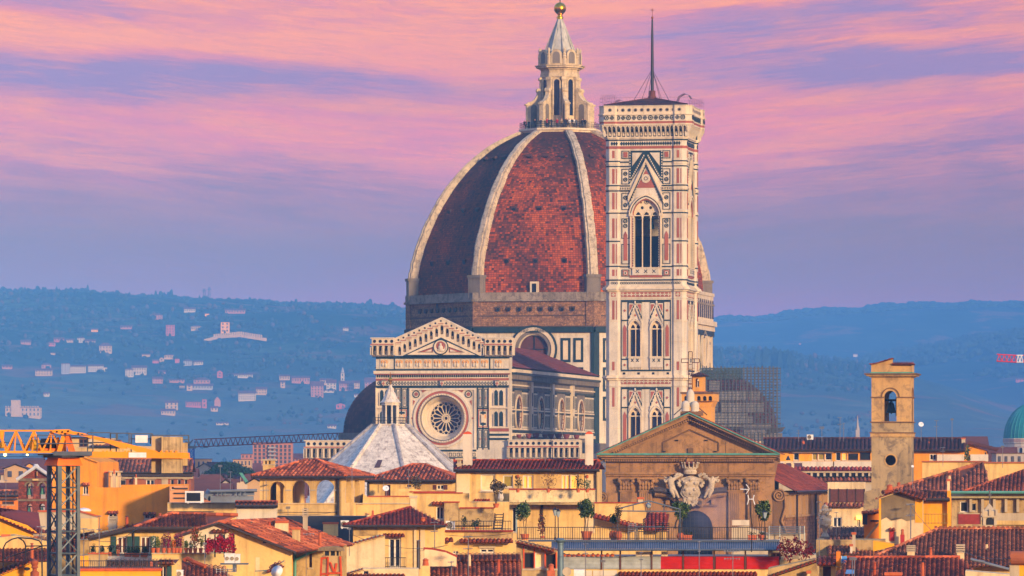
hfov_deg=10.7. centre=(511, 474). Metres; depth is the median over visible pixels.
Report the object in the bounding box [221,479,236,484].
house
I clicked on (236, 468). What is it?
umbrella pine
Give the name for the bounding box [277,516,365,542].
house
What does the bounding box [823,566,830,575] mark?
window
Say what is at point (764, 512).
street lamp
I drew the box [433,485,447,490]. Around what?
window
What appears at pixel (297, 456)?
house
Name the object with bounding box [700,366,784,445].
scaffold
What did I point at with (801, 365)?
cypress tree
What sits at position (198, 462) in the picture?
house
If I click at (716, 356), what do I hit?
cypress tree
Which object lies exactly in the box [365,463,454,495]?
house
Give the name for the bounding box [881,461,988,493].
house
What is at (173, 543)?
flower pot
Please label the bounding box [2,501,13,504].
window
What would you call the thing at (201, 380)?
house
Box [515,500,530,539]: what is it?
potted tree
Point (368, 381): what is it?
house
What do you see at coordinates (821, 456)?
window
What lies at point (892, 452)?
belfry tower
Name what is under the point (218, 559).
terrace wall
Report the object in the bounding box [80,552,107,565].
house
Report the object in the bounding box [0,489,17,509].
house
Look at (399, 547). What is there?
cable
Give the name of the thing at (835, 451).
house
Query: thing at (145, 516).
window
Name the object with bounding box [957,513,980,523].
privacy screen
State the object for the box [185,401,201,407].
house
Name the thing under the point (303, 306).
woodland
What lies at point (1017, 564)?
chimney stack
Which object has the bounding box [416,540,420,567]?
tv antenna
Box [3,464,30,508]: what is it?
house
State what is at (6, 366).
house
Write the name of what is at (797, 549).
creeper
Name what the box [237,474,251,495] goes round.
house
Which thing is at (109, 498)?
house
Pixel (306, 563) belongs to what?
house
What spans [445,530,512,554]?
house
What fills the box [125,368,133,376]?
house
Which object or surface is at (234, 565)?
wall bracket
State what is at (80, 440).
window
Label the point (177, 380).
house
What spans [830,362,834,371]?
cypress tree
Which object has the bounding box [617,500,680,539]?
pergola
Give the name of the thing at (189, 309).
house
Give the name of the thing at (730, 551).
tv antenna
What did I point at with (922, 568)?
flue pot
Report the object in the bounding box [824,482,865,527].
house
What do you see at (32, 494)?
house
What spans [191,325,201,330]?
house
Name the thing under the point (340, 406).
house
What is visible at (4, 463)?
house
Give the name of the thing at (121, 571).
house
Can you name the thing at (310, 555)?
window
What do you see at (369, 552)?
house
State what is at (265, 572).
house
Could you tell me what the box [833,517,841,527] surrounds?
window
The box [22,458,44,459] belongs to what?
house
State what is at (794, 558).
house
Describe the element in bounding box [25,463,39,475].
house
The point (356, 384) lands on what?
house
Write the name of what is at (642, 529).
garden chair
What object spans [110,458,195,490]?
house
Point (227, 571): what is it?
tv antenna
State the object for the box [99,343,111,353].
house
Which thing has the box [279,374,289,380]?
house
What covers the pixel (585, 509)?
potted tree
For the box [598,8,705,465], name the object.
bell tower
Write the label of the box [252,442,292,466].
house
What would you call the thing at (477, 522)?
potted plant
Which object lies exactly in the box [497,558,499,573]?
flue pot
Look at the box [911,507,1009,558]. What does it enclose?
cable
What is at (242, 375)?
house
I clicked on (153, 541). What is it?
flower pot
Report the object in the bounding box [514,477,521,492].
balcony shrub
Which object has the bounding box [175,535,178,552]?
flower pot
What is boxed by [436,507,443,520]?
window
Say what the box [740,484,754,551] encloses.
tv antenna
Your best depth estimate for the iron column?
284.86 m
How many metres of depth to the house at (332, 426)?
4386.00 m
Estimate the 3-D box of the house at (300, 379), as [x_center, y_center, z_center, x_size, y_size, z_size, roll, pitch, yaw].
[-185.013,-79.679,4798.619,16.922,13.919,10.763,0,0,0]
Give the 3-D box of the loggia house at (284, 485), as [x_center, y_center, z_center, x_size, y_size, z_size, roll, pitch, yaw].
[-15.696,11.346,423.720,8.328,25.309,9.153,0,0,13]
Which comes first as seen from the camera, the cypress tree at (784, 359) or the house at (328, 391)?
the house at (328, 391)
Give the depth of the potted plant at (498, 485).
349.81 m
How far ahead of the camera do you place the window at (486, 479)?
380.36 m
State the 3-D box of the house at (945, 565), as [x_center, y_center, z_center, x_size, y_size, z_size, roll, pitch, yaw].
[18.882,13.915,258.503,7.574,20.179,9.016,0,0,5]
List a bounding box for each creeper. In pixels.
[205,533,236,556]
[776,535,815,562]
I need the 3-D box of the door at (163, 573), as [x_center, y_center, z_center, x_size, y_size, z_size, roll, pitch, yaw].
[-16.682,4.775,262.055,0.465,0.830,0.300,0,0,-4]
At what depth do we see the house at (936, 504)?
352.00 m
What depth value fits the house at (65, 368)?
4874.00 m
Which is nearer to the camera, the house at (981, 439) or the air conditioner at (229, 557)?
the air conditioner at (229, 557)
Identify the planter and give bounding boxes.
[124,547,131,556]
[131,545,139,556]
[140,547,147,556]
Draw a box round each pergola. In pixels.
[3,537,54,575]
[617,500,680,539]
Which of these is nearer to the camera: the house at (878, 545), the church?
the house at (878, 545)
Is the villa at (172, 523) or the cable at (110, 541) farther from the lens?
the villa at (172, 523)
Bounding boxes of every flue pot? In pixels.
[30,543,33,558]
[125,516,128,526]
[318,531,321,545]
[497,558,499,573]
[873,562,876,575]
[921,561,923,575]
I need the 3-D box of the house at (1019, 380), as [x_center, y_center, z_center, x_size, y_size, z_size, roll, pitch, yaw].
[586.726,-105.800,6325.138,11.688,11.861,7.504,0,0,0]
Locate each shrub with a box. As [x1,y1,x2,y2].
[411,474,421,489]
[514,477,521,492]
[541,470,556,492]
[572,474,584,492]
[583,479,590,492]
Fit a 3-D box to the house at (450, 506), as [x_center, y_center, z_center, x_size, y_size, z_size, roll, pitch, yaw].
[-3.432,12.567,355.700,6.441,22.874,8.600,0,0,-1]
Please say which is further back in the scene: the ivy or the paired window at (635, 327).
the paired window at (635, 327)
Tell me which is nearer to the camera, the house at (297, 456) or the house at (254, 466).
the house at (254, 466)
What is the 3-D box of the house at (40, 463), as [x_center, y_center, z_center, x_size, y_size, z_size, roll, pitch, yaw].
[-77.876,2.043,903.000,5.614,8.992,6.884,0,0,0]
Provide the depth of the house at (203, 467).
960.00 m
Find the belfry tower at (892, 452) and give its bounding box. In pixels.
[863,358,920,525]
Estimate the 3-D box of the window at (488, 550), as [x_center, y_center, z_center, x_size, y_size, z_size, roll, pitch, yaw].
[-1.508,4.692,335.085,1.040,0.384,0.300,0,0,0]
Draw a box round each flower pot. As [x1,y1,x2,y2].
[151,535,155,552]
[155,536,160,552]
[160,533,166,552]
[165,532,171,552]
[171,540,176,552]
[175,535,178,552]
[178,535,183,552]
[184,540,188,552]
[188,525,199,552]
[188,541,192,552]
[198,532,204,552]
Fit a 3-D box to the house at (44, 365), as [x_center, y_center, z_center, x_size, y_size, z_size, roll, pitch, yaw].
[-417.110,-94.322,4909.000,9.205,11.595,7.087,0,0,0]
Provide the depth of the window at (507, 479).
380.27 m
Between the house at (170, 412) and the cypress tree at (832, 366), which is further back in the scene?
the cypress tree at (832, 366)
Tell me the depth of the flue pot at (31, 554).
295.93 m
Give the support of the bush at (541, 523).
on the terrace house at (664, 563)
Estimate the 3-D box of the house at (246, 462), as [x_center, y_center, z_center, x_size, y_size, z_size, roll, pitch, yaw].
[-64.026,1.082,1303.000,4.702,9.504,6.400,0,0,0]
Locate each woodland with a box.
[0,285,896,461]
[713,299,1023,377]
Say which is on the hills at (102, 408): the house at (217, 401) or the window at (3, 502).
the house at (217, 401)
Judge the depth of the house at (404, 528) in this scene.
330.01 m
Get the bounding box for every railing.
[75,560,160,567]
[89,546,153,555]
[385,557,405,567]
[450,521,510,529]
[517,527,767,539]
[925,514,944,523]
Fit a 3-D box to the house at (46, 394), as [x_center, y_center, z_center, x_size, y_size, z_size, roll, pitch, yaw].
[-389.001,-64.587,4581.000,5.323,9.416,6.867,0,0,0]
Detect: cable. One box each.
[80,528,136,541]
[352,534,446,548]
[563,552,650,557]
[832,561,905,569]
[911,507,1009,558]
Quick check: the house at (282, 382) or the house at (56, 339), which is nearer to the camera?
the house at (282, 382)
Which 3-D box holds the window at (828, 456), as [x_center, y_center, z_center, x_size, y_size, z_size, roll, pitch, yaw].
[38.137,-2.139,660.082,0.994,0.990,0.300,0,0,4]
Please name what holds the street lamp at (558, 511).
on the terrace house at (664, 563)
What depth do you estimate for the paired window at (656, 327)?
889.35 m
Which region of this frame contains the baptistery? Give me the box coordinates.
[306,372,454,502]
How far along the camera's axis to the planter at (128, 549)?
298.42 m
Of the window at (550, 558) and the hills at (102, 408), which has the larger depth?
the hills at (102, 408)
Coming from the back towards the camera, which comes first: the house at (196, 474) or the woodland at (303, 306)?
the woodland at (303, 306)
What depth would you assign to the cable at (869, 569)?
253.01 m
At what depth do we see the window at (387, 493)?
452.35 m
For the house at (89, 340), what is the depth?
5146.45 m
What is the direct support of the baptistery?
on the ground
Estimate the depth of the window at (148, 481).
540.21 m
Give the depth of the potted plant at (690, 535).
301.84 m
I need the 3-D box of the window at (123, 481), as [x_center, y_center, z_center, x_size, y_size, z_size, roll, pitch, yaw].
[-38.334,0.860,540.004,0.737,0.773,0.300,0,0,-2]
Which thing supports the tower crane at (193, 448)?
on the ground
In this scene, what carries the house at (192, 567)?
on the ground
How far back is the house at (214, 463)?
1052.50 m
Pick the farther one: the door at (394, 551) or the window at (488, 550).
the window at (488, 550)
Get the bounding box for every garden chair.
[628,523,635,539]
[638,522,645,539]
[660,523,668,539]
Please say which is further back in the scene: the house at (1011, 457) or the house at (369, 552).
the house at (1011, 457)
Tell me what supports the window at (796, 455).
in the house at (835, 451)
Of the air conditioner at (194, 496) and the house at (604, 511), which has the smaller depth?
the house at (604, 511)
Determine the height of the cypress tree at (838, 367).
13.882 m
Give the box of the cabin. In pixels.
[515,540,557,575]
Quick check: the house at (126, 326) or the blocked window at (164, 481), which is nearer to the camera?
the blocked window at (164, 481)
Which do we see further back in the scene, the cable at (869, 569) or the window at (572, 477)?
the window at (572, 477)
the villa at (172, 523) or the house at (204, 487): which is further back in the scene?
the house at (204, 487)
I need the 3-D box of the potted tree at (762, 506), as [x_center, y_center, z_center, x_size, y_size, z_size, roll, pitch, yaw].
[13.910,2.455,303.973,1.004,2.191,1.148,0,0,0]
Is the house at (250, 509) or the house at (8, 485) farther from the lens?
the house at (8, 485)
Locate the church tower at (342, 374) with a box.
[341,367,343,380]
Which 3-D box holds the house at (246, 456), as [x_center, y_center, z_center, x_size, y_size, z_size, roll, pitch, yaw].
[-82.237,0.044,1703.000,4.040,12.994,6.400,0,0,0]
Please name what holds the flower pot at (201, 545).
on the terrace wall at (218, 559)
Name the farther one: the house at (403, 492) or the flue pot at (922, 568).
the house at (403, 492)
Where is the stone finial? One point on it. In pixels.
(34, 567)
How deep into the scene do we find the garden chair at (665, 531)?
302.60 m
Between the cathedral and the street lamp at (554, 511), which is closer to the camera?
the street lamp at (554, 511)
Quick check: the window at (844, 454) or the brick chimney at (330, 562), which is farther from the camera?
the window at (844, 454)
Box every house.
[0,459,24,468]
[0,469,3,482]
[0,483,17,488]
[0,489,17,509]
[0,504,40,537]
[0,534,51,575]
[0,558,31,575]
[1,365,12,368]
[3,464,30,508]
[20,340,31,344]
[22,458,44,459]
[22,460,51,473]
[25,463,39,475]
[31,476,37,511]
[34,368,52,375]
[38,508,98,532]
[40,529,94,573]
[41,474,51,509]
[42,363,50,367]
[43,392,49,396]
[52,457,188,531]
[53,337,63,341]
[61,363,69,373]
[64,338,74,342]
[70,365,86,372]
[71,437,150,456]
[77,337,84,342]
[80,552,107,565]
[80,567,161,575]
[85,339,95,342]
[87,364,103,371]
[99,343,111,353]
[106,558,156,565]
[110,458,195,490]
[120,325,132,328]
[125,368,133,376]
[131,365,146,374]
[150,313,162,319]
[152,377,163,383]
[156,557,180,575]
[160,409,175,415]
[164,354,173,358]
[165,400,178,409]
[166,325,174,335]
[167,502,236,518]
[168,379,184,382]
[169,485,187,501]
[174,508,353,575]
[182,556,232,575]
[183,307,195,312]
[183,359,191,365]
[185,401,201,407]
[186,383,192,390]
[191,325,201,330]
[192,384,213,389]
[193,360,203,364]
[193,468,199,478]
[194,377,209,383]
[194,479,239,495]
[194,483,234,501]
[195,459,211,467]
[196,463,211,477]
[198,474,223,478]
[202,399,206,407]
[207,462,226,478]
[210,406,218,411]
[214,397,220,406]
[215,422,228,424]
[217,370,222,377]
[221,322,229,332]
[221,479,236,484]
[224,309,245,313]
[232,459,252,467]
[233,373,253,377]
[235,500,277,518]
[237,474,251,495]
[238,391,256,400]
[241,454,252,462]
[246,479,259,499]
[250,458,374,515]
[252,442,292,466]
[252,463,261,470]
[254,466,262,471]
[255,387,267,394]
[255,561,284,575]
[275,520,292,575]
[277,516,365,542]
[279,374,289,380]
[280,380,285,387]
[291,376,310,383]
[293,453,304,461]
[293,533,346,575]
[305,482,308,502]
[310,381,323,397]
[319,378,332,384]
[323,389,335,392]
[326,380,336,388]
[327,424,336,428]
[336,403,344,408]
[338,381,353,390]
[342,506,446,575]
[347,533,385,571]
[347,567,418,575]
[352,380,359,388]
[355,494,409,515]
[364,377,375,387]
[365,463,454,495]
[397,489,454,495]
[409,492,508,529]
[421,522,521,575]
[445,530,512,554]
[453,431,604,553]
[528,540,779,575]
[593,497,645,553]
[643,512,668,553]
[680,372,718,422]
[732,520,804,553]
[763,417,870,466]
[767,558,817,575]
[768,548,815,564]
[779,456,870,490]
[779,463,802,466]
[816,501,896,575]
[817,551,840,575]
[821,526,863,538]
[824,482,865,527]
[836,555,972,575]
[861,508,878,538]
[872,526,1023,572]
[873,540,893,554]
[874,484,926,543]
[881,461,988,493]
[914,418,965,480]
[919,479,950,532]
[922,461,984,477]
[951,469,1023,526]
[962,436,988,448]
[965,558,1009,575]
[966,440,998,461]
[982,447,1017,461]
[983,462,1023,480]
[990,453,1023,461]
[1015,378,1023,382]
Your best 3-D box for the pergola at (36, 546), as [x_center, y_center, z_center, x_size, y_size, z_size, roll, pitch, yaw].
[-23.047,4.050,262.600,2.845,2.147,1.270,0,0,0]
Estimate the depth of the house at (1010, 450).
801.85 m
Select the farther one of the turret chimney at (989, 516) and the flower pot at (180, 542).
the turret chimney at (989, 516)
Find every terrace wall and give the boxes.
[151,553,232,574]
[204,332,266,340]
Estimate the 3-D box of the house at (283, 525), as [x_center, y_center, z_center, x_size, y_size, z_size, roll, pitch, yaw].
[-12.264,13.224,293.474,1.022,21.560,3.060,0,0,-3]
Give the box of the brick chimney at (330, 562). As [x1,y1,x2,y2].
[317,546,344,575]
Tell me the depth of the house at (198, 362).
4986.00 m
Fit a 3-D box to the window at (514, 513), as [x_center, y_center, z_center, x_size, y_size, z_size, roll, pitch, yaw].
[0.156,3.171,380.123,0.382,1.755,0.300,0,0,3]
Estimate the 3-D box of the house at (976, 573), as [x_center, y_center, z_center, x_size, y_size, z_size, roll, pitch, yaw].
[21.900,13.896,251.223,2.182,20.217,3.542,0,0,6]
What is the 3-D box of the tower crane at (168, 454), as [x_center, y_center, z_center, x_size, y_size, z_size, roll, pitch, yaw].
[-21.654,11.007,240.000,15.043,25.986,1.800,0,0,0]
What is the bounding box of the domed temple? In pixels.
[1003,405,1023,452]
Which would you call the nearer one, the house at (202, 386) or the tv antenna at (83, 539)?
the tv antenna at (83, 539)
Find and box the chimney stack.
[1010,551,1023,575]
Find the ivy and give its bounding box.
[964,445,971,460]
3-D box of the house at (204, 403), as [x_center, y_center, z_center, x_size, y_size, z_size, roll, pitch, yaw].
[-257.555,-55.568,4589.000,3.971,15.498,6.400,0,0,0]
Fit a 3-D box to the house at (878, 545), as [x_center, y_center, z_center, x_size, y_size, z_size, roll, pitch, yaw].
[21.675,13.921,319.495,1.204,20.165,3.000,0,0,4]
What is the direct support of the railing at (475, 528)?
attached to the house at (404, 528)
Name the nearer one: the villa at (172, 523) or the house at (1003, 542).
the house at (1003, 542)
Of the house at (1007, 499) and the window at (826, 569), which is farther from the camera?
the house at (1007, 499)
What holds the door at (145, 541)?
in the villa at (172, 523)
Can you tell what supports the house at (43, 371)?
on the hills at (102, 408)
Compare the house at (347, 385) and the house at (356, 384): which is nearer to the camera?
the house at (347, 385)
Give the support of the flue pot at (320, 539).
on the house at (261, 544)
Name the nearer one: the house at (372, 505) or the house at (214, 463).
the house at (372, 505)
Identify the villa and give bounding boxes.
[5,400,41,418]
[87,511,237,559]
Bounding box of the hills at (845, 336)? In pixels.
[713,304,1023,359]
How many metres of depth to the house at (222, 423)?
4402.00 m
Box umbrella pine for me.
[202,461,255,478]
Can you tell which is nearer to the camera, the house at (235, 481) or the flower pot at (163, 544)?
the flower pot at (163, 544)
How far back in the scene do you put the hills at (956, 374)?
6443.30 m
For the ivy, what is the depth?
557.68 m
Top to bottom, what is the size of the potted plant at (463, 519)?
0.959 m
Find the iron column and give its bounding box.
[555,538,565,575]
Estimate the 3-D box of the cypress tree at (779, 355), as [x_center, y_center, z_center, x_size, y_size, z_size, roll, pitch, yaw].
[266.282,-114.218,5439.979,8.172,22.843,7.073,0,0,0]
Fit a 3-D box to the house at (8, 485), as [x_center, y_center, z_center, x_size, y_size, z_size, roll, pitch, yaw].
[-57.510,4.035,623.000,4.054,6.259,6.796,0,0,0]
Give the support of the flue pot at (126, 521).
on the villa at (172, 523)
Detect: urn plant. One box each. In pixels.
[609,513,618,539]
[615,505,622,539]
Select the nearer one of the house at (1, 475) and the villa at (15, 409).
the house at (1, 475)
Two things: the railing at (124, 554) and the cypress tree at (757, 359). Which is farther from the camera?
the cypress tree at (757, 359)
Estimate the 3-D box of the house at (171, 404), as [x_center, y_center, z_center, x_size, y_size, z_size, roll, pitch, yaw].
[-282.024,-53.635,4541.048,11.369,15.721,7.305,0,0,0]
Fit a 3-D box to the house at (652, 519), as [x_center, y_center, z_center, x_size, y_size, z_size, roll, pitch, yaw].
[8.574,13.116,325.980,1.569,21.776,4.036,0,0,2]
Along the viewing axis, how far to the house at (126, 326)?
5346.00 m
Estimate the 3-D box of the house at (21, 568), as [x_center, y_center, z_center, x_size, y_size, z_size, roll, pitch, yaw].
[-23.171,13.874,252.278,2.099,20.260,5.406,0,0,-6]
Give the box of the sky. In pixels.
[0,0,1023,316]
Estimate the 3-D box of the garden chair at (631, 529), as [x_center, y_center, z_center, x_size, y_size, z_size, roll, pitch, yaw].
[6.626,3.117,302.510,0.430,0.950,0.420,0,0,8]
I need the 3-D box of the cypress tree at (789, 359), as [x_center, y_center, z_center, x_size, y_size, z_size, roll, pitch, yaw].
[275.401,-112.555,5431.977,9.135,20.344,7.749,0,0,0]
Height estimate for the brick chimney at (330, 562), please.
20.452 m
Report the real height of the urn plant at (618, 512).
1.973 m
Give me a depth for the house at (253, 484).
580.00 m
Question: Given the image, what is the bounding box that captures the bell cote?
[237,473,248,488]
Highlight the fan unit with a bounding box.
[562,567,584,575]
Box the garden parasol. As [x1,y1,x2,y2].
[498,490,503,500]
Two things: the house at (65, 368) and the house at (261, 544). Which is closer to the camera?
the house at (261, 544)
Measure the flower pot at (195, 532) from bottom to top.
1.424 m
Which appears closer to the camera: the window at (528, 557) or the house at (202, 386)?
the window at (528, 557)
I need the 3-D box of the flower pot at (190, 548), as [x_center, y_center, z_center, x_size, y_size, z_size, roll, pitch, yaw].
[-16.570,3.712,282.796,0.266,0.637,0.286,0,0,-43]
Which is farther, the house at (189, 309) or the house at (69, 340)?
the house at (189, 309)
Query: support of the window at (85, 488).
in the house at (109, 498)
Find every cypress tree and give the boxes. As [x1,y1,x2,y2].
[713,347,719,365]
[753,347,761,366]
[761,346,771,367]
[770,346,776,366]
[776,349,782,367]
[783,349,785,369]
[785,351,793,368]
[792,355,795,369]
[799,358,803,370]
[808,355,814,369]
[817,360,822,372]
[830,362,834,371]
[836,361,840,370]
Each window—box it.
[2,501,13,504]
[78,439,86,447]
[82,486,88,495]
[121,479,125,484]
[143,515,154,520]
[146,479,154,483]
[162,479,167,483]
[308,553,312,568]
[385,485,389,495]
[413,389,470,446]
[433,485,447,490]
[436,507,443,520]
[479,474,495,492]
[480,548,494,553]
[503,475,512,488]
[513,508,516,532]
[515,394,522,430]
[520,335,547,354]
[522,553,534,569]
[523,475,532,487]
[533,553,545,569]
[537,396,544,432]
[546,554,557,569]
[558,398,564,432]
[562,475,569,487]
[570,475,578,487]
[577,399,584,434]
[630,321,639,355]
[630,408,639,436]
[634,200,657,266]
[652,321,661,355]
[652,408,661,427]
[678,511,712,553]
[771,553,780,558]
[793,453,799,460]
[812,453,817,460]
[818,453,824,460]
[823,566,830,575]
[825,453,832,460]
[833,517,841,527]
[836,452,840,460]
[841,452,847,460]
[848,453,858,460]
[859,452,870,460]
[929,454,936,460]
[959,501,968,512]
[972,503,976,511]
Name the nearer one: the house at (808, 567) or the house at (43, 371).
the house at (808, 567)
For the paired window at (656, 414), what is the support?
in the bell tower at (651, 289)
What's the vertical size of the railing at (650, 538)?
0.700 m
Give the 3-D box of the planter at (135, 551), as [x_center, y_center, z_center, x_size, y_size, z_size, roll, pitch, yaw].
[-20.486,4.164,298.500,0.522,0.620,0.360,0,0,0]
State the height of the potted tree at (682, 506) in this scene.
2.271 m
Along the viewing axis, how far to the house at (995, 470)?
430.18 m
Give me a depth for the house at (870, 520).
349.98 m
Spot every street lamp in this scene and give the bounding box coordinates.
[553,507,556,539]
[556,509,560,537]
[762,510,766,539]
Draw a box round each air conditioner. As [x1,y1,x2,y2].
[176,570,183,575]
[185,491,203,502]
[224,553,234,562]
[235,554,240,562]
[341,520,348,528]
[446,521,454,529]
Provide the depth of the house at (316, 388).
4690.00 m
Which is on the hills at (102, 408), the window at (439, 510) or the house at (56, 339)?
the house at (56, 339)
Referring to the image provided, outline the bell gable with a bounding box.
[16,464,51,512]
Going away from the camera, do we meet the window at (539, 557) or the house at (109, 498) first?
the window at (539, 557)
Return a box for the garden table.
[635,526,663,539]
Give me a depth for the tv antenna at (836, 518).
399.99 m
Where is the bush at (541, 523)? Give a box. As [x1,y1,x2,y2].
[537,513,545,537]
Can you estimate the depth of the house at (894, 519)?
339.99 m
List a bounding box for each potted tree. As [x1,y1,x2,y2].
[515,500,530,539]
[577,498,594,539]
[670,500,690,539]
[754,499,771,537]
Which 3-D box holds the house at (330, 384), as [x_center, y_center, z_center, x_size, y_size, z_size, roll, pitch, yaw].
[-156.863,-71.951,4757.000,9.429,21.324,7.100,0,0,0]
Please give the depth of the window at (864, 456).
659.94 m
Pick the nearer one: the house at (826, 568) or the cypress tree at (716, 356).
the house at (826, 568)
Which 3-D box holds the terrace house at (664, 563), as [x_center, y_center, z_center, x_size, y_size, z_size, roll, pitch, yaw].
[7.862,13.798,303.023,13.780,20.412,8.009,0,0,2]
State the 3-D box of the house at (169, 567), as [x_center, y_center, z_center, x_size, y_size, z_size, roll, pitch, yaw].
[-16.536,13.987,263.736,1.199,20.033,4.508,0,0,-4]
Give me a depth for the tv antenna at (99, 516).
261.99 m
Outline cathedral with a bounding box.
[303,0,781,491]
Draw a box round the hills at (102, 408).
[0,292,1018,462]
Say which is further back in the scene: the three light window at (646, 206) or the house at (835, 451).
the three light window at (646, 206)
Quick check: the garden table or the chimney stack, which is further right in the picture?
the chimney stack
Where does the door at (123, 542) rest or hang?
in the villa at (172, 523)
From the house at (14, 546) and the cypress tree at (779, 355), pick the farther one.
the cypress tree at (779, 355)
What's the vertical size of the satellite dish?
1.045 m
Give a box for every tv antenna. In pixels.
[80,528,87,565]
[96,515,101,565]
[215,568,236,575]
[218,465,221,489]
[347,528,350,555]
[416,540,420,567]
[582,543,587,575]
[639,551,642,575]
[698,541,700,575]
[724,550,739,575]
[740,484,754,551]
[834,512,837,537]
[906,503,914,538]
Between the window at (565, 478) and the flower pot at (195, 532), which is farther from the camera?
the window at (565, 478)
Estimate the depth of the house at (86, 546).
317.98 m
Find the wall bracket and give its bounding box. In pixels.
[220,563,248,570]
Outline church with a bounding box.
[597,351,827,553]
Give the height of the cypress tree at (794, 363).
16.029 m
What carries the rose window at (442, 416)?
in the cathedral
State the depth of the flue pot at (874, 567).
255.94 m
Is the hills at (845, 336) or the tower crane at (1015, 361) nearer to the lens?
the tower crane at (1015, 361)
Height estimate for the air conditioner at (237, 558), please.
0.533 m
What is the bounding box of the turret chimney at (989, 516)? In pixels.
[981,488,997,526]
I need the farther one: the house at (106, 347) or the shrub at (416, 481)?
the house at (106, 347)
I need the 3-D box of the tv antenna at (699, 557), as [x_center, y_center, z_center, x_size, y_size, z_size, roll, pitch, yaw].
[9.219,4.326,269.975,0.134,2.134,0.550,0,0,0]
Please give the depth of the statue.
419.73 m
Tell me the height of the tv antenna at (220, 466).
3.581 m
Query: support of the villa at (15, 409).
on the hills at (102, 408)
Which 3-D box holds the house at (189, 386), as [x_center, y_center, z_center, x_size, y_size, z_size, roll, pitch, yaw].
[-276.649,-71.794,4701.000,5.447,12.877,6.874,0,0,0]
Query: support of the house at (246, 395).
on the hills at (102, 408)
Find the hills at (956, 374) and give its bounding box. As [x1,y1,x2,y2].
[877,339,1023,406]
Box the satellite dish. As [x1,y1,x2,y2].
[271,565,282,575]
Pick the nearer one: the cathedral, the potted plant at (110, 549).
the potted plant at (110, 549)
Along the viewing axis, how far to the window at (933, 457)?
590.12 m
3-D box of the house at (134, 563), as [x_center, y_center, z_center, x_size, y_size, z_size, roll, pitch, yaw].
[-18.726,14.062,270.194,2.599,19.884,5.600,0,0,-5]
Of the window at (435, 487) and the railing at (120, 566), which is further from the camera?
the window at (435, 487)
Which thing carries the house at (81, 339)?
on the hills at (102, 408)
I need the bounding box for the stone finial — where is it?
[30,559,38,575]
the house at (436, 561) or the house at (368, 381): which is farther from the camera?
the house at (368, 381)
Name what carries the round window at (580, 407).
in the cathedral
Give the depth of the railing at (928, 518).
348.99 m
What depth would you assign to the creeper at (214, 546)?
280.98 m
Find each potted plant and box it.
[107,545,113,555]
[461,515,466,529]
[471,518,480,529]
[490,479,506,507]
[683,531,692,539]
[748,531,755,539]
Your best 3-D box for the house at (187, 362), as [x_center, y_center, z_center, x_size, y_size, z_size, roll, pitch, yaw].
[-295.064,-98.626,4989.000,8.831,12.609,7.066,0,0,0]
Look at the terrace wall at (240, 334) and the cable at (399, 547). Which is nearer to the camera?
the cable at (399, 547)
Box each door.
[117,537,126,553]
[141,537,149,553]
[161,566,165,575]
[389,538,400,565]
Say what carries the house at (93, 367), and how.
on the hills at (102, 408)
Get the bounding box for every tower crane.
[0,429,189,575]
[185,432,342,465]
[996,354,1023,362]
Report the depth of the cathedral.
975.53 m
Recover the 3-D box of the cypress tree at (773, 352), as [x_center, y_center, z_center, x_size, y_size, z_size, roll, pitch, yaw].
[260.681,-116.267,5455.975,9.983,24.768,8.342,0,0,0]
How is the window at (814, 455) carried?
in the house at (835, 451)
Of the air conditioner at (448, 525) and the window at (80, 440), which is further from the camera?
the window at (80, 440)
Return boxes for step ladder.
[492,513,503,529]
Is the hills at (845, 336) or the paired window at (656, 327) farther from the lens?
the hills at (845, 336)
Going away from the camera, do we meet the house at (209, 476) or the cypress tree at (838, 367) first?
the house at (209, 476)
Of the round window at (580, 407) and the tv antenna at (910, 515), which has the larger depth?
the round window at (580, 407)
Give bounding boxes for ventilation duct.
[204,489,256,501]
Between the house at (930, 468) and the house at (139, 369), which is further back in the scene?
the house at (139, 369)
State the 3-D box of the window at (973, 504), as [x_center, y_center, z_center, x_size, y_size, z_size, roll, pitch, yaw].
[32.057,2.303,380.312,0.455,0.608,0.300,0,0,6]
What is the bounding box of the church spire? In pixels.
[856,415,859,436]
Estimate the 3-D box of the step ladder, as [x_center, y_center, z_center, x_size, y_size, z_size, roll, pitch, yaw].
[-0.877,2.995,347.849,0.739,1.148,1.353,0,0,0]
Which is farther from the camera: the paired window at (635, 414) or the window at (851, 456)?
the paired window at (635, 414)
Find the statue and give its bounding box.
[818,504,831,538]
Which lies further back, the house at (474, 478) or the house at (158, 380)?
the house at (158, 380)
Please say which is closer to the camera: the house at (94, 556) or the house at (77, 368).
the house at (94, 556)
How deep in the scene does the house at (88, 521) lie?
365.05 m
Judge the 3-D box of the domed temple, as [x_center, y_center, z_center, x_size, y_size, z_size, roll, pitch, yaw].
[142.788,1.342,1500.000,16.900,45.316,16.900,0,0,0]
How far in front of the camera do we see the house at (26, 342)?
5130.00 m
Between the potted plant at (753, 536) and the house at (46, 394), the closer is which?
the potted plant at (753, 536)

